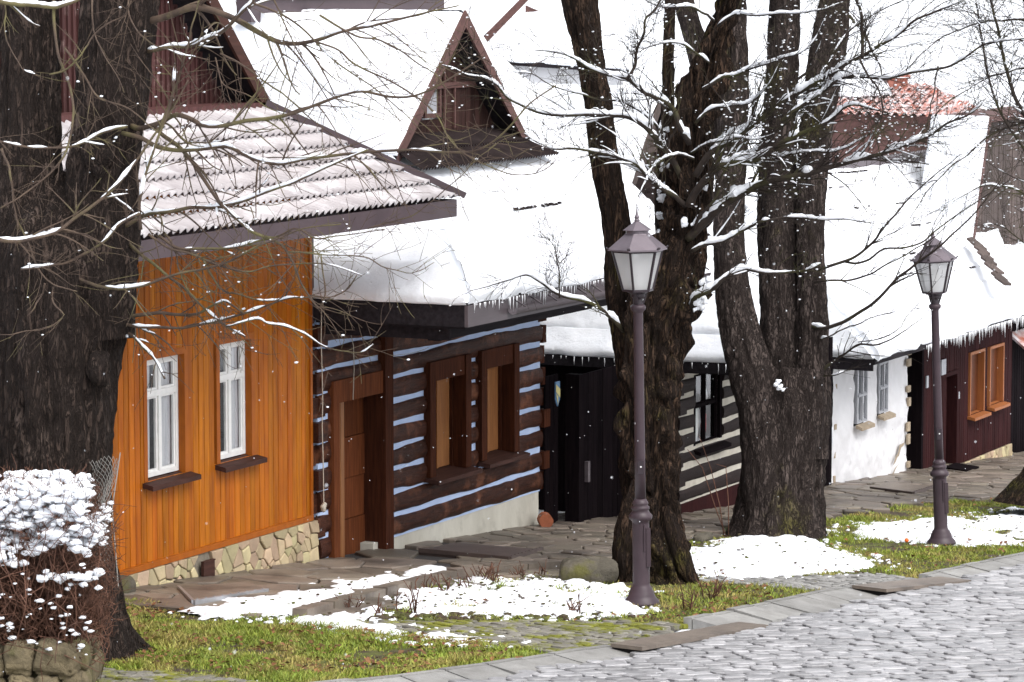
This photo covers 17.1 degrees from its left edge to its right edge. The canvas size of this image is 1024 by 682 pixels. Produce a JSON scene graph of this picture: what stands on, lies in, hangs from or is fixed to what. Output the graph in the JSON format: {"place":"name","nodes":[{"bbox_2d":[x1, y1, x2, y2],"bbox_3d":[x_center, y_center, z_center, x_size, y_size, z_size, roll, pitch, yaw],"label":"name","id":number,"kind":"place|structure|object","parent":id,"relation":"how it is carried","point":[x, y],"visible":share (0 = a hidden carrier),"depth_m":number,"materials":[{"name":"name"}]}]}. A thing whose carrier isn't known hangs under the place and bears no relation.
{"place":"outdoors","nodes":[
{"label":"outdoors","id":0,"kind":"place"},
{"bbox_2d":[124,541,484,618],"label":"pavement","id":1,"kind":"structure","parent":0,"point":[277,579],"depth_m":36.46,"materials":[{"name":"grey stone"}]},
{"bbox_2d":[120,575,135,592],"bbox_3d":[-3.973,2.519,34.648,0.274,0.281,0.322,3,7,25],"label":"boulder","id":2,"kind":"object","parent":1,"relation":"on","point":[130,584],"visible":0.27,"depth_m":34.58,"materials":[{"name":"grey stone"}]},
{"bbox_2d":[177,581,268,604],"bbox_3d":[-3.041,2.572,34.868,0.841,0.264,2.090,3,7,25],"label":"stone slab","id":3,"kind":"object","parent":1,"relation":"on","point":[195,595],"visible":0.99,"depth_m":34.82,"materials":[{"name":"stone"}]},
{"bbox_2d":[178,565,445,619],"bbox_3d":[-1.661,2.593,35.419,1.575,0.502,5.600,3,7,25],"label":"snow patch","id":4,"kind":"object","parent":1,"relation":"on","point":[264,605],"visible":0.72,"depth_m":34.22,"materials":[{"name":"white snow"}]},
{"bbox_2d":[335,594,364,607],"bbox_3d":[-1.607,2.612,34.026,0.249,0.216,0.266,3,7,25],"label":"rose shrub","id":5,"kind":"object","parent":1,"relation":"on","point":[348,603],"visible":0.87,"depth_m":33.99,"materials":[{"name":"brown plant"}]},
{"bbox_2d":[104,596,558,681],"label":"verge","id":6,"kind":"structure","parent":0,"point":[375,653],"depth_m":30.65,"materials":[{"name":"plant"}]},
{"bbox_2d":[0,0,620,665],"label":"double trunk tree","id":7,"kind":"object","parent":6,"relation":"on","point":[70,246],"visible":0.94,"depth_m":29.23,"materials":[{"name":"brown plant"}]},
{"bbox_2d":[86,453,120,585],"bbox_3d":[-3.525,1.534,29.297,0.227,1.180,0.418,-5,8,-38],"label":"wire netting","id":8,"kind":"object","parent":7,"relation":"attached to","point":[110,482],"visible":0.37,"depth_m":29.20,"materials":[{"name":"grey metal"}]},
{"bbox_2d":[114,602,522,676],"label":"fallen leaves","id":9,"kind":"object","parent":6,"relation":"on","point":[321,645],"visible":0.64,"depth_m":30.65,"materials":[{"name":"brown plant"}]},
{"bbox_2d":[167,505,1022,647],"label":"snow bits","id":10,"kind":"object","parent":6,"relation":"on","point":[226,617],"visible":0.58,"depth_m":33.85,"materials":[{"name":"white snow"}]},
{"bbox_2d":[386,582,611,620],"bbox_3d":[0.473,2.683,36.005,2.717,0.578,7.243,2,6,16],"label":"flower bed","id":11,"kind":"object","parent":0,"point":[447,617],"visible":0.14,"depth_m":34.27,"materials":[{"name":"soil"}]},
{"bbox_2d":[371,593,387,614],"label":"rose shrub","id":12,"kind":"object","parent":11,"relation":"on","point":[379,610],"visible":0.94,"depth_m":33.51,"materials":[{"name":"brown plant"}]},
{"bbox_2d":[395,580,420,613],"bbox_3d":[-1.051,2.543,33.701,0.275,0.384,0.226,1,6,10],"label":"rose shrub","id":13,"kind":"object","parent":11,"relation":"on","point":[415,603],"visible":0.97,"depth_m":33.70,"materials":[{"name":"brown plant"}]},
{"bbox_2d":[414,573,435,590],"bbox_3d":[-0.919,2.545,35.594,0.257,0.234,0.173,-3,7,-23],"label":"rose shrub","id":14,"kind":"object","parent":11,"relation":"on","point":[423,586],"visible":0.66,"depth_m":35.61,"materials":[{"name":"brown plant"}]},
{"bbox_2d":[431,573,450,590],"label":"rose shrub","id":15,"kind":"object","parent":11,"relation":"on","point":[448,584],"visible":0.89,"depth_m":35.98,"materials":[{"name":"brown plant"}]},
{"bbox_2d":[447,573,468,587],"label":"rose shrub","id":16,"kind":"object","parent":11,"relation":"on","point":[460,582],"visible":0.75,"depth_m":36.30,"materials":[{"name":"brown plant"}]},
{"bbox_2d":[463,563,496,580],"bbox_3d":[-0.328,2.510,36.867,0.348,0.266,0.253,3,7,25],"label":"rose shrub","id":17,"kind":"object","parent":11,"relation":"on","point":[487,572],"visible":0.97,"depth_m":36.81,"materials":[{"name":"brown plant"}]},
{"bbox_2d":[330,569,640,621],"bbox_3d":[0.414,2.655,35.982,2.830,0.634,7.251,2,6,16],"label":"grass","id":18,"kind":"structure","parent":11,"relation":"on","point":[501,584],"depth_m":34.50,"materials":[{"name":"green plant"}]},
{"bbox_2d":[358,585,616,620],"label":"fallen leaves","id":19,"kind":"object","parent":11,"relation":"on","point":[486,603],"visible":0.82,"depth_m":33.86,"materials":[{"name":"brown plant"}]},
{"bbox_2d":[478,560,502,582],"bbox_3d":[-0.237,2.501,36.978,0.243,0.270,0.217,-3,7,-27],"label":"rose shrub","id":20,"kind":"object","parent":11,"relation":"on","point":[493,572],"visible":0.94,"depth_m":36.95,"materials":[{"name":"brown plant"}]},
{"bbox_2d":[329,574,658,620],"bbox_3d":[0.048,2.695,34.990,2.975,0.489,4.935,3,7,25],"label":"snow patch","id":21,"kind":"object","parent":11,"relation":"on","point":[495,604],"visible":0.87,"depth_m":35.05,"materials":[{"name":"white snow"}]},
{"bbox_2d":[367,610,635,621],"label":"soil clods","id":22,"kind":"object","parent":11,"relation":"on","point":[400,615],"visible":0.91,"depth_m":33.62,"materials":[{"name":"brown soil"}]},
{"bbox_2d":[508,561,525,576],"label":"rose shrub","id":23,"kind":"object","parent":11,"relation":"on","point":[521,571],"visible":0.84,"depth_m":37.54,"materials":[{"name":"brown plant"}]},
{"bbox_2d":[533,562,547,575],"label":"rose shrub","id":24,"kind":"object","parent":11,"relation":"on","point":[542,570],"visible":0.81,"depth_m":37.65,"materials":[{"name":"brown plant"}]},
{"bbox_2d":[566,593,588,612],"bbox_3d":[0.659,2.654,34.184,0.226,0.230,0.191,-1,6,-10],"label":"rose shrub","id":25,"kind":"object","parent":11,"relation":"on","point":[572,608],"visible":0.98,"depth_m":34.22,"materials":[{"name":"brown plant"}]},
{"bbox_2d":[559,556,618,584],"bbox_3d":[0.836,2.532,37.430,0.655,0.338,0.534,0,6,-1],"label":"boulder","id":26,"kind":"object","parent":11,"relation":"on","point":[604,570],"visible":0.73,"depth_m":37.22,"materials":[{"name":"grey stone"}]},
{"bbox_2d":[434,505,733,580],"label":"pavement","id":27,"kind":"structure","parent":0,"point":[561,539],"depth_m":41.99,"materials":[{"name":"grey stone"}]},
{"bbox_2d":[418,543,542,559],"bbox_3d":[-0.345,2.480,40.104,1.369,0.204,1.340,3,7,25],"label":"stone slab","id":28,"kind":"object","parent":27,"relation":"on","point":[451,550],"visible":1,"depth_m":39.93,"materials":[{"name":"grey stone"}]},
{"bbox_2d":[537,512,553,526],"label":"cut log","id":29,"kind":"object","parent":27,"relation":"on","point":[544,519],"visible":1,"depth_m":43.50,"materials":[{"name":"orange wood"}]},
{"bbox_2d":[544,374,557,522],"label":"side fence","id":30,"kind":"object","parent":27,"relation":"on","point":[551,475],"visible":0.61,"depth_m":44.20,"materials":[{"name":"black wood"}]},
{"bbox_2d":[288,506,902,617],"bbox_3d":[4.742,2.321,50.642,3.870,2.992,38.009,3,7,25],"label":"pavement bed","id":31,"kind":"object","parent":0,"point":[424,557],"visible":0.13,"depth_m":39.54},
{"bbox_2d":[218,0,1023,632],"bbox_3d":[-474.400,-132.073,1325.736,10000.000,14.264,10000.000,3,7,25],"label":"ground","id":32,"kind":"structure","parent":0,"point":[488,16],"depth_m":905.33,"materials":[{"name":"white snow"}]},
{"bbox_2d":[0,620,104,681],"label":"retaining wall","id":33,"kind":"structure","parent":32,"relation":"on","point":[19,664],"depth_m":27.31,"materials":[{"name":"stone"}]},
{"bbox_2d":[0,453,135,680],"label":"hedge","id":34,"kind":"object","parent":33,"relation":"on","point":[43,508],"visible":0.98,"depth_m":27.40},
{"bbox_2d":[0,0,466,586],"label":"plank house","id":35,"kind":"structure","parent":32,"relation":"on","point":[214,474],"depth_m":36.21,"materials":[{"name":"wood"}]},
{"bbox_2d":[142,346,200,491],"bbox_3d":[-3.854,0.783,35.649,0.825,1.410,0.970,3,7,25],"label":"window","id":36,"kind":"structure","parent":35,"relation":"in","point":[165,410],"depth_m":35.77,"materials":[{"name":"white paint"}]},
{"bbox_2d":[213,332,266,472],"bbox_3d":[-3.234,0.635,36.946,0.825,1.430,0.900,3,7,25],"label":"window","id":37,"kind":"structure","parent":35,"relation":"in","point":[234,400],"depth_m":37.04,"materials":[{"name":"white paint"}]},
{"bbox_2d":[292,560,561,616],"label":"pavement kerb","id":38,"kind":"structure","parent":32,"relation":"on","point":[389,589],"depth_m":35.68,"materials":[{"name":"grey stone"}]},
{"bbox_2d":[153,0,710,558],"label":"log house","id":39,"kind":"structure","parent":32,"relation":"on","point":[439,438],"depth_m":40.50,"materials":[{"name":"wood"}]},
{"bbox_2d":[320,313,326,511],"bbox_3d":[-2.114,0.770,38.223,0.064,2.328,0.095,3,7,25],"label":"hanging cord","id":40,"kind":"object","parent":39,"relation":"hanging from","point":[323,506],"visible":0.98,"depth_m":38.25,"materials":[{"name":"wicker"}]},
{"bbox_2d":[351,335,354,399],"bbox_3d":[-1.813,0.296,38.835,0.009,0.752,0.083,3,7,25],"label":"hanging cord","id":41,"kind":"object","parent":39,"relation":"hanging from","point":[354,369],"visible":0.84,"depth_m":38.87,"materials":[{"name":"wicker"}]},
{"bbox_2d":[424,353,482,484],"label":"window frame","id":42,"kind":"structure","parent":39,"relation":"in","point":[448,391],"depth_m":41.68,"materials":[{"name":"brown wood"}]},
{"bbox_2d":[475,343,529,468],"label":"window frame","id":43,"kind":"structure","parent":39,"relation":"in","point":[498,379],"depth_m":42.94,"materials":[{"name":"brown wood"}]},
{"bbox_2d":[555,381,559,405],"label":"shield pennant","id":44,"kind":"object","parent":39,"relation":"attached to","point":[557,391],"visible":1,"depth_m":43.71,"materials":[{"name":"fabric"}]},
{"bbox_2d":[483,0,628,84],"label":"snowy gabled house","id":45,"kind":"structure","parent":32,"relation":"on","point":[548,15],"depth_m":72.84,"materials":[{"name":"white snow"}]},
{"bbox_2d":[533,82,759,513],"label":"log cottage","id":46,"kind":"structure","parent":32,"relation":"on","point":[579,342],"depth_m":46.81,"materials":[{"name":"black wood"}]},
{"bbox_2d":[565,365,623,521],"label":"plank gate","id":47,"kind":"structure","parent":46,"relation":"attached to","point":[594,405],"depth_m":44.84,"materials":[{"name":"black wood"}]},
{"bbox_2d":[693,374,730,455],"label":"window","id":48,"kind":"structure","parent":46,"relation":"in","point":[708,389],"depth_m":47.48,"materials":[{"name":"black glass"}]},
{"bbox_2d":[744,106,1023,482],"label":"whitewashed house","id":49,"kind":"structure","parent":32,"relation":"on","point":[980,313],"depth_m":57.65,"materials":[{"name":"white paint"}]},
{"bbox_2d":[832,370,874,430],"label":"window","id":50,"kind":"structure","parent":49,"relation":"in","point":[860,400],"depth_m":53.89,"materials":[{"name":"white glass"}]},
{"bbox_2d":[876,361,895,420],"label":"window","id":51,"kind":"structure","parent":49,"relation":"in","point":[882,372],"depth_m":54.82,"materials":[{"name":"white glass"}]},
{"bbox_2d":[941,369,958,464],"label":"door","id":52,"kind":"structure","parent":49,"relation":"in","point":[949,381],"depth_m":58.34,"materials":[{"name":"brown wood"}]},
{"bbox_2d":[830,75,983,162],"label":"red roofed house","id":53,"kind":"structure","parent":32,"relation":"on","point":[840,128],"depth_m":94.97,"materials":[{"name":"tile"}]},
{"bbox_2d":[1005,242,1023,451],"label":"dark neighbour house","id":54,"kind":"structure","parent":32,"relation":"on","point":[1017,417],"depth_m":62.09,"materials":[{"name":"brown wood"}]},
{"bbox_2d":[615,579,824,623],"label":"verge","id":55,"kind":"structure","parent":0,"point":[672,588],"depth_m":36.31,"materials":[{"name":"plant"}]},
{"bbox_2d":[606,209,668,606],"bbox_3d":[1.306,0.681,35.017,0.657,4.090,0.612,-2,6,-6],"label":"street lamp","id":56,"kind":"object","parent":55,"relation":"on","point":[637,248],"visible":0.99,"depth_m":34.93,"materials":[{"name":"metal"}]},
{"bbox_2d":[644,525,650,566],"bbox_3d":[1.389,2.103,35.109,0.070,0.440,0.070,-2,6,-6],"label":"access door","id":57,"kind":"structure","parent":56,"relation":"in","point":[647,540],"depth_m":35.09,"materials":[{"name":"paint"}]},
{"bbox_2d":[678,583,698,609],"bbox_3d":[1.784,2.622,35.024,0.243,0.299,0.275,3,7,25],"label":"rose shrub","id":58,"kind":"object","parent":55,"relation":"on","point":[691,604],"visible":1,"depth_m":35.02,"materials":[{"name":"plant"}]},
{"bbox_2d":[624,580,787,619],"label":"fallen leaves","id":59,"kind":"object","parent":55,"relation":"on","point":[747,585],"visible":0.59,"depth_m":36.02,"materials":[{"name":"brown plant"}]},
{"bbox_2d":[696,570,726,598],"bbox_3d":[2.105,2.590,36.064,0.332,0.319,0.261,-2,7,-22],"label":"rose shrub","id":60,"kind":"object","parent":55,"relation":"on","point":[716,589],"visible":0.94,"depth_m":36.09,"materials":[{"name":"brown plant"}]},
{"bbox_2d":[404,0,1023,584],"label":"gnarled tree","id":61,"kind":"object","parent":55,"relation":"on","point":[682,178],"visible":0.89,"depth_m":37.36,"materials":[{"name":"brown plant"}]},
{"bbox_2d":[448,564,1023,681],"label":"road paving","id":62,"kind":"structure","parent":0,"point":[972,630],"depth_m":31.86,"materials":[{"name":"grey stone"}]},
{"bbox_2d":[611,622,767,652],"bbox_3d":[1.709,2.909,32.342,0.319,0.557,2.849,3,7,28],"label":"flat slab","id":63,"kind":"object","parent":62,"relation":"on","point":[669,640],"visible":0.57,"depth_m":31.95,"materials":[{"name":"stone"}]},
{"bbox_2d":[852,576,970,595],"bbox_3d":[4.446,2.812,37.829,0.419,0.501,2.153,4,7,33],"label":"flat slab","id":64,"kind":"object","parent":62,"relation":"on","point":[883,588],"visible":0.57,"depth_m":37.47,"materials":[{"name":"stone"}]},
{"bbox_2d":[699,572,915,590],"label":"path","id":65,"kind":"structure","parent":0,"point":[811,582],"depth_m":38.20,"materials":[{"name":"stone"}]},
{"bbox_2d":[689,498,1023,578],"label":"verge","id":66,"kind":"structure","parent":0,"point":[894,544],"depth_m":43.02,"materials":[{"name":"plant"}]},
{"bbox_2d":[240,507,1021,630],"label":"leaf litter","id":67,"kind":"object","parent":66,"relation":"on","point":[491,583],"visible":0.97,"depth_m":35.93,"materials":[{"name":"plant"}]},
{"bbox_2d":[693,532,712,542],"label":"boulder","id":68,"kind":"object","parent":66,"relation":"on","point":[701,537],"visible":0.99,"depth_m":42.66,"materials":[{"name":"grey stone"}]},
{"bbox_2d":[687,434,728,537],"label":"sapling","id":69,"kind":"object","parent":66,"relation":"on","point":[721,521],"visible":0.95,"depth_m":43.18,"materials":[{"name":"brown plant"}]},
{"bbox_2d":[690,534,875,578],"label":"snow patch","id":70,"kind":"object","parent":66,"relation":"on","point":[769,564],"visible":0.91,"depth_m":40.16,"materials":[{"name":"white snow"}]},
{"bbox_2d":[674,0,1023,540],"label":"multi stem tree","id":71,"kind":"object","parent":66,"relation":"on","point":[778,363],"visible":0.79,"depth_m":43.45,"materials":[{"name":"brown plant"}]},
{"bbox_2d":[695,498,1023,575],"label":"fallen leaves","id":72,"kind":"object","parent":66,"relation":"on","point":[1001,542],"visible":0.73,"depth_m":42.67,"materials":[{"name":"brown plant"}]},
{"bbox_2d":[826,507,1023,546],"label":"snow patch","id":73,"kind":"object","parent":66,"relation":"on","point":[894,534],"visible":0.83,"depth_m":45.22,"materials":[{"name":"white snow"}]},
{"bbox_2d":[842,0,1023,505],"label":"twiggy tree","id":74,"kind":"object","parent":66,"relation":"on","point":[1012,492],"visible":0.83,"depth_m":47.80,"materials":[{"name":"brown plant"}]},
{"bbox_2d":[909,228,958,545],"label":"street lamp","id":75,"kind":"object","parent":66,"relation":"on","point":[940,533],"visible":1,"depth_m":43.03,"materials":[{"name":"metal"}]},
{"bbox_2d":[943,480,948,513],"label":"access door","id":76,"kind":"structure","parent":75,"relation":"in","point":[945,499],"depth_m":43.16,"materials":[{"name":"paint"}]},
{"bbox_2d":[729,451,1023,518],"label":"pavement","id":77,"kind":"structure","parent":0,"point":[989,478],"depth_m":52.79,"materials":[{"name":"grey stone"}]},
{"bbox_2d":[824,337,832,486],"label":"plank fence","id":78,"kind":"object","parent":77,"relation":"on","point":[828,468],"visible":0.02,"depth_m":52.26,"materials":[{"name":"black wood"}]},
{"bbox_2d":[870,481,932,493],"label":"cellar hatch","id":79,"kind":"object","parent":77,"relation":"on","point":[895,487],"visible":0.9,"depth_m":52.22,"materials":[{"name":"grey stone"}]},
{"bbox_2d":[946,463,978,471],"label":"doormat","id":80,"kind":"object","parent":77,"relation":"on","point":[960,467],"visible":0.86,"depth_m":57.26,"materials":[{"name":"black rubber"}]},
{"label":"road","id":81,"kind":"structure","parent":0,"visible":0},
{"bbox_2d":[314,645,631,681],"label":"kerb","id":82,"kind":"structure","parent":81,"relation":"on","point":[497,668],"depth_m":29.54,"materials":[{"name":"stone"}]},
{"bbox_2d":[684,586,877,629],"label":"kerb","id":83,"kind":"structure","parent":81,"relation":"on","point":[767,612],"depth_m":35.08,"materials":[{"name":"stone"}]},
{"bbox_2d":[919,552,1023,577],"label":"kerb","id":84,"kind":"structure","parent":81,"relation":"on","point":[987,565],"depth_m":40.04,"materials":[{"name":"stone"}]},
{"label":"cobbled path bed","id":85,"kind":"structure","parent":0,"visible":0},
{"bbox_2d":[96,667,265,681],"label":"cobbled path","id":86,"kind":"structure","parent":85,"relation":"on","point":[116,675],"depth_m":28.48,"materials":[{"name":"grey stone"}]},
{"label":"drive bed","id":87,"kind":"structure","parent":0,"visible":0},
{"bbox_2d":[355,618,687,652],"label":"drive","id":88,"kind":"structure","parent":87,"relation":"on","point":[552,636],"depth_m":32.66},
{"bbox_2d":[289,615,497,646],"bbox_3d":[-1.073,2.753,32.238,2.608,0.120,0.888,5,8,40],"label":"snow patch","id":89,"kind":"object","parent":88,"relation":"on","point":[376,627],"visible":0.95,"depth_m":32.45,"materials":[{"name":"white snow"}]}
]}

